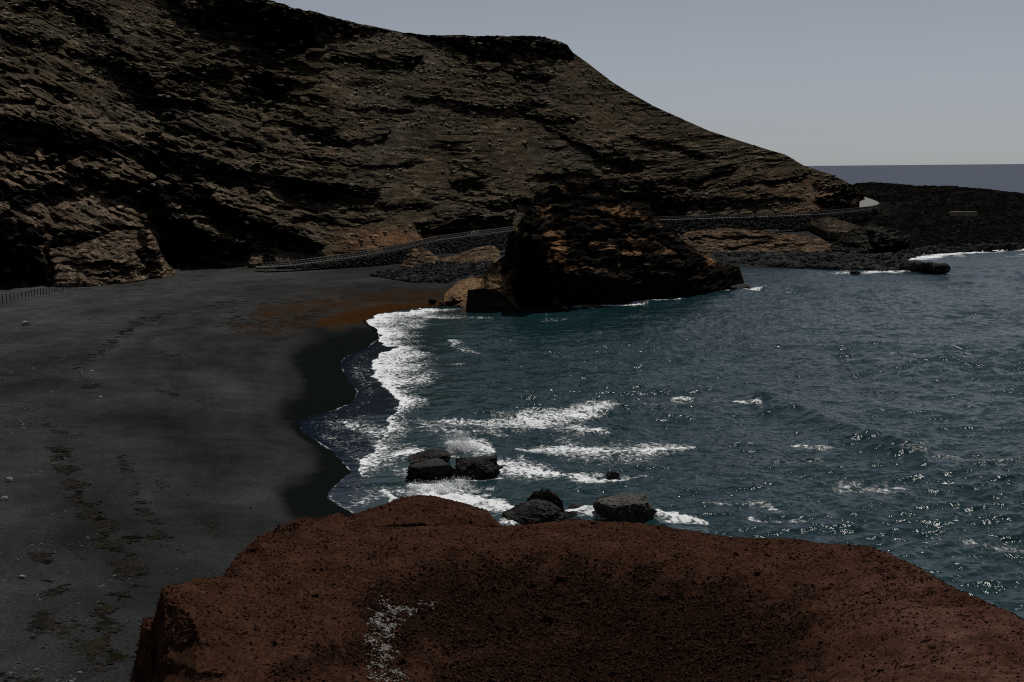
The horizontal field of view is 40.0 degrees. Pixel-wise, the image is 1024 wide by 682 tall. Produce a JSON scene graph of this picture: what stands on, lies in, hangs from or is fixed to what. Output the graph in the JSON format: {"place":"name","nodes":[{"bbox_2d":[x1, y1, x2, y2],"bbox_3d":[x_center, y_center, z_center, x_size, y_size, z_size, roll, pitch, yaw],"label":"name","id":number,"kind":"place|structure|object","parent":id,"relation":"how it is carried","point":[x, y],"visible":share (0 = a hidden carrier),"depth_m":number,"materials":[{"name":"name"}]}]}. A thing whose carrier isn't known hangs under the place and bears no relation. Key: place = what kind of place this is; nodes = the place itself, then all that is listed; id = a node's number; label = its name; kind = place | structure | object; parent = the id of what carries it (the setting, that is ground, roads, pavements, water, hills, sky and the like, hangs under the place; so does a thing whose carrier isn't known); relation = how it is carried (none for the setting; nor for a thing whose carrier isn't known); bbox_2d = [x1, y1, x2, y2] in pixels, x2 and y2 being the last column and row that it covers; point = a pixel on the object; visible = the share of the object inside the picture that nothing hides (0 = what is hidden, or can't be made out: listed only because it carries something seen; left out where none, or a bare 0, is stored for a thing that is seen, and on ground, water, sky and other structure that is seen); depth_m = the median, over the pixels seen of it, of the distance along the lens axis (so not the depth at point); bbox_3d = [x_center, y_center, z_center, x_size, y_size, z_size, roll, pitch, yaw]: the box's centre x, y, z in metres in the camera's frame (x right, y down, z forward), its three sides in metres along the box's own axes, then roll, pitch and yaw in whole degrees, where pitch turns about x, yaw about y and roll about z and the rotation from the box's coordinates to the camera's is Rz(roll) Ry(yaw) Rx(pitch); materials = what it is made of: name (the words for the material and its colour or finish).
{"place":"outdoors","nodes":[
{"label":"outdoors","id":0,"kind":"place"},
{"bbox_2d":[256,230,511,268],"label":"path","id":1,"kind":"structure","parent":0,"point":[263,267],"depth_m":346.51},
{"bbox_2d":[0,229,837,681],"bbox_3d":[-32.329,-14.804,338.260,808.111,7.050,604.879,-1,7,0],"label":"beach","id":2,"kind":"structure","parent":0,"point":[270,461],"depth_m":143.60,"materials":[{"name":"black sand"}]},
{"bbox_2d":[5,477,12,481],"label":"beach stone","id":3,"kind":"object","parent":2,"relation":"on","point":[8,479],"visible":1,"depth_m":115.37,"materials":[{"name":"grey stone"}]},
{"bbox_2d":[21,321,29,325],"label":"beach stone","id":4,"kind":"object","parent":2,"relation":"on","point":[24,323],"visible":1,"depth_m":222.38,"materials":[{"name":"grey stone"}]},
{"bbox_2d":[2,278,79,301],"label":"post fence","id":5,"kind":"object","parent":2,"relation":"on","point":[77,282],"visible":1,"depth_m":271.98,"materials":[{"name":"brown wood"}]},
{"bbox_2d":[0,276,400,681],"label":"driftline debris","id":6,"kind":"object","parent":2,"relation":"on","point":[80,624],"visible":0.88,"depth_m":101.82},
{"bbox_2d":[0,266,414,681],"bbox_3d":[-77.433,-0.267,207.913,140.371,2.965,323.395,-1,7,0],"label":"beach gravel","id":7,"kind":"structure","parent":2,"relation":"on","point":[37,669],"depth_m":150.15,"materials":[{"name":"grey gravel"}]},
{"bbox_2d":[15,293,420,681],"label":"seaweed","id":8,"kind":"object","parent":2,"relation":"on","point":[125,568],"visible":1,"depth_m":98.12,"materials":[{"name":"brown plant"}]},
{"bbox_2d":[264,249,404,269],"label":"stone wall","id":9,"kind":"structure","parent":2,"relation":"on","point":[391,257],"depth_m":345.08,"materials":[{"name":"black stone"}]},
{"bbox_2d":[266,226,515,267],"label":"railing","id":10,"kind":"object","parent":9,"relation":"on","point":[383,249],"visible":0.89,"depth_m":358.50,"materials":[{"name":"brown wood"}]},
{"bbox_2d":[402,247,442,267],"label":"rock outcrop","id":11,"kind":"object","parent":2,"relation":"on","point":[417,256],"visible":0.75,"depth_m":345.51,"materials":[{"name":"brown stone"}]},
{"bbox_2d":[408,449,451,461],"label":"boulder","id":12,"kind":"object","parent":2,"relation":"on","point":[444,455],"visible":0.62,"depth_m":130.12,"materials":[{"name":"grey stone"}]},
{"bbox_2d":[405,458,457,479],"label":"boulder","id":13,"kind":"object","parent":2,"relation":"on","point":[436,468],"visible":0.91,"depth_m":122.20,"materials":[{"name":"black stone"}]},
{"bbox_2d":[370,260,492,282],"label":"rubble","id":14,"kind":"object","parent":2,"relation":"on","point":[424,270],"depth_m":326.06,"materials":[{"name":"black stone"}]},
{"bbox_2d":[428,298,436,303],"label":"boulder","id":15,"kind":"object","parent":2,"relation":"on","point":[432,301],"visible":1,"depth_m":278.61,"materials":[{"name":"black stone"}]},
{"bbox_2d":[405,231,509,253],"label":"stone wall","id":16,"kind":"structure","parent":2,"relation":"on","point":[497,241],"depth_m":382.10,"materials":[{"name":"grey stone"}]},
{"bbox_2d":[440,245,499,268],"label":"rock outcrop","id":17,"kind":"object","parent":2,"relation":"on","point":[486,253],"visible":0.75,"depth_m":354.20,"materials":[{"name":"brown stone"}]},
{"bbox_2d":[455,455,499,479],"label":"boulder","id":18,"kind":"object","parent":2,"relation":"on","point":[481,467],"visible":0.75,"depth_m":123.08,"materials":[{"name":"black stone"}]},
{"bbox_2d":[466,288,516,312],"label":"rock block","id":19,"kind":"object","parent":2,"relation":"on","point":[480,300],"visible":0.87,"depth_m":262.45,"materials":[{"name":"black stone"}]},
{"bbox_2d":[501,499,563,523],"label":"boulder","id":20,"kind":"object","parent":2,"relation":"on","point":[538,511],"visible":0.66,"depth_m":107.03,"materials":[{"name":"grey stone"}]},
{"bbox_2d":[563,511,577,518],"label":"boulder","id":21,"kind":"object","parent":2,"relation":"on","point":[569,514],"visible":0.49,"depth_m":108.42,"materials":[{"name":"grey stone"}]},
{"bbox_2d":[567,503,581,509],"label":"boulder","id":22,"kind":"object","parent":2,"relation":"on","point":[573,506],"visible":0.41,"depth_m":110.90,"materials":[{"name":"grey stone"}]},
{"bbox_2d":[593,492,656,521],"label":"boulder","id":23,"kind":"object","parent":2,"relation":"on","point":[629,507],"visible":0.83,"depth_m":107.12,"materials":[{"name":"grey stone"}]},
{"bbox_2d":[749,261,759,265],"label":"shore boulder","id":24,"kind":"object","parent":2,"relation":"on","point":[754,263],"visible":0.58,"depth_m":378.12,"materials":[{"name":"grey stone"}]},
{"bbox_2d":[680,228,832,254],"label":"rock outcrop","id":25,"kind":"object","parent":2,"relation":"on","point":[706,242],"visible":0.81,"depth_m":411.30,"materials":[{"name":"brown stone"}]},
{"bbox_2d":[658,209,872,234],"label":"stone wall","id":26,"kind":"structure","parent":2,"relation":"on","point":[795,223],"depth_m":493.30,"materials":[{"name":"grey stone"}]},
{"bbox_2d":[771,261,780,266],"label":"shore boulder","id":27,"kind":"object","parent":2,"relation":"on","point":[775,264],"visible":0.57,"depth_m":374.29,"materials":[{"name":"grey stone"}]},
{"bbox_2d":[713,250,948,271],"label":"shore cobbles","id":28,"kind":"object","parent":2,"relation":"on","point":[793,256],"visible":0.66,"depth_m":378.81,"materials":[{"name":"grey stone"}]},
{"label":"shore boulder","id":29,"kind":"object","parent":28,"relation":"on","visible":0},
{"bbox_2d":[908,261,917,270],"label":"shore boulder","id":30,"kind":"object","parent":29,"relation":"on","point":[912,267],"visible":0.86,"depth_m":352.92,"materials":[{"name":"black stone"}]},
{"bbox_2d":[810,217,860,238],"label":"rock outcrop","id":31,"kind":"object","parent":2,"relation":"on","point":[831,228],"visible":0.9,"depth_m":465.00,"materials":[{"name":"brown stone"}]},
{"bbox_2d":[839,266,851,269],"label":"shore boulder","id":32,"kind":"object","parent":2,"relation":"on","point":[847,268],"visible":0.5,"depth_m":361.09,"materials":[{"name":"black stone"}]},
{"bbox_2d":[851,265,862,269],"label":"shore boulder","id":33,"kind":"object","parent":2,"relation":"on","point":[858,267],"visible":0.51,"depth_m":359.77,"materials":[{"name":"black stone"}]},
{"bbox_2d":[830,225,916,253],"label":"rock outcrop","id":34,"kind":"object","parent":2,"relation":"on","point":[870,239],"visible":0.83,"depth_m":407.89,"materials":[{"name":"black stone"}]},
{"bbox_2d":[881,256,889,260],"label":"shore boulder","id":35,"kind":"object","parent":2,"relation":"on","point":[883,258],"visible":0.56,"depth_m":367.91,"materials":[{"name":"black stone"}]},
{"bbox_2d":[886,267,897,270],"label":"shore boulder","id":36,"kind":"object","parent":2,"relation":"on","point":[891,269],"visible":0.51,"depth_m":354.35,"materials":[{"name":"black stone"}]},
{"bbox_2d":[911,261,917,268],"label":"shore boulder","id":37,"kind":"object","parent":2,"relation":"on","point":[914,264],"visible":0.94,"depth_m":352.12,"materials":[{"name":"black stone"}]},
{"bbox_2d":[919,262,930,269],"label":"shore boulder","id":38,"kind":"object","parent":2,"relation":"on","point":[923,264],"visible":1,"depth_m":348.66,"materials":[{"name":"black stone"}]},
{"bbox_2d":[928,262,938,272],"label":"shore boulder","id":39,"kind":"object","parent":2,"relation":"on","point":[931,269],"visible":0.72,"depth_m":347.84,"materials":[{"name":"black stone"}]},
{"bbox_2d":[891,243,1023,259],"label":"lava cobbles","id":40,"kind":"object","parent":2,"relation":"on","point":[956,248],"visible":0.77,"depth_m":426.81,"materials":[{"name":"black stone"}]},
{"bbox_2d":[0,0,864,286],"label":"hill","id":41,"kind":"structure","parent":0,"point":[103,149],"depth_m":399.26,"materials":[{"name":"brown stone"}]},
{"bbox_2d":[46,229,175,286],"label":"rock outcrop","id":42,"kind":"object","parent":41,"relation":"on","point":[123,257],"visible":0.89,"depth_m":302.02,"materials":[{"name":"brown stone"}]},
{"bbox_2d":[0,0,859,275],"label":"scree","id":43,"kind":"structure","parent":41,"relation":"on","point":[75,62],"depth_m":416.62,"materials":[{"name":"stone"}]},
{"bbox_2d":[130,495,1023,681],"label":"red hill","id":44,"kind":"structure","parent":0,"point":[173,669],"depth_m":67.59,"materials":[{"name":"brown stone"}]},
{"bbox_2d":[365,595,437,681],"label":"pale gravel","id":45,"kind":"structure","parent":44,"relation":"on","point":[389,631],"depth_m":66.58,"materials":[{"name":"grey gravel"}]},
{"bbox_2d":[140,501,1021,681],"bbox_3d":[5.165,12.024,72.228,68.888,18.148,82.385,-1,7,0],"label":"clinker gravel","id":46,"kind":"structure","parent":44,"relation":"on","point":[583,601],"depth_m":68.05,"materials":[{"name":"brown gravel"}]},
{"bbox_2d":[444,178,743,309],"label":"rock promontory","id":47,"kind":"structure","parent":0,"point":[600,241],"depth_m":278.85,"materials":[{"name":"brown stone"}]},
{"bbox_2d":[272,0,1023,165],"label":"sky","id":48,"kind":"structure","parent":0,"point":[810,82],"materials":[{"name":"grey"}]},
{"bbox_2d":[299,164,1023,618],"bbox_3d":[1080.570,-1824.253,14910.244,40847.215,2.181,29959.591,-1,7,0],"label":"sea","id":49,"kind":"structure","parent":0,"point":[881,410],"depth_m":157.37,"materials":[{"name":"liquid"}]},
{"bbox_2d":[398,428,497,496],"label":"spray","id":50,"kind":"object","parent":49,"relation":"on","point":[454,446],"visible":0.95,"depth_m":120.28,"materials":[{"name":"white liquid"}]},
{"bbox_2d":[527,488,564,511],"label":"boulder","id":51,"kind":"object","parent":49,"relation":"in","point":[548,495],"visible":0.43,"depth_m":109.41,"materials":[{"name":"black stone"}]},
{"bbox_2d":[605,471,618,478],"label":"boulder","id":52,"kind":"object","parent":49,"relation":"in","point":[612,474],"visible":1,"depth_m":123.19,"materials":[{"name":"black stone"}]},
{"bbox_2d":[730,284,749,289],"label":"boulder","id":53,"kind":"object","parent":49,"relation":"in","point":[739,286],"visible":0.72,"depth_m":308.26,"materials":[{"name":"grey stone"}]},
{"bbox_2d":[850,270,860,273],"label":"boulder","id":54,"kind":"object","parent":49,"relation":"in","point":[854,272],"visible":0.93,"depth_m":348.59,"materials":[{"name":"black stone"}]},
{"bbox_2d":[661,206,881,220],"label":"path","id":55,"kind":"structure","parent":0,"point":[763,216],"depth_m":494.31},
{"bbox_2d":[654,202,882,220],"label":"railing","id":56,"kind":"object","parent":55,"relation":"on","point":[831,211],"visible":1,"depth_m":500.93,"materials":[{"name":"brown wood"}]},
{"bbox_2d":[860,197,878,206],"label":"path","id":57,"kind":"structure","parent":0,"point":[868,202],"depth_m":587.35,"materials":[{"name":"grey concrete"}]},
{"bbox_2d":[852,182,1023,253],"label":"terrain","id":58,"kind":"structure","parent":0,"point":[864,189],"depth_m":586.17,"materials":[{"name":"black stone"}]},
{"bbox_2d":[949,211,977,216],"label":"wall","id":59,"kind":"structure","parent":58,"relation":"on","point":[963,213],"depth_m":474.11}
]}

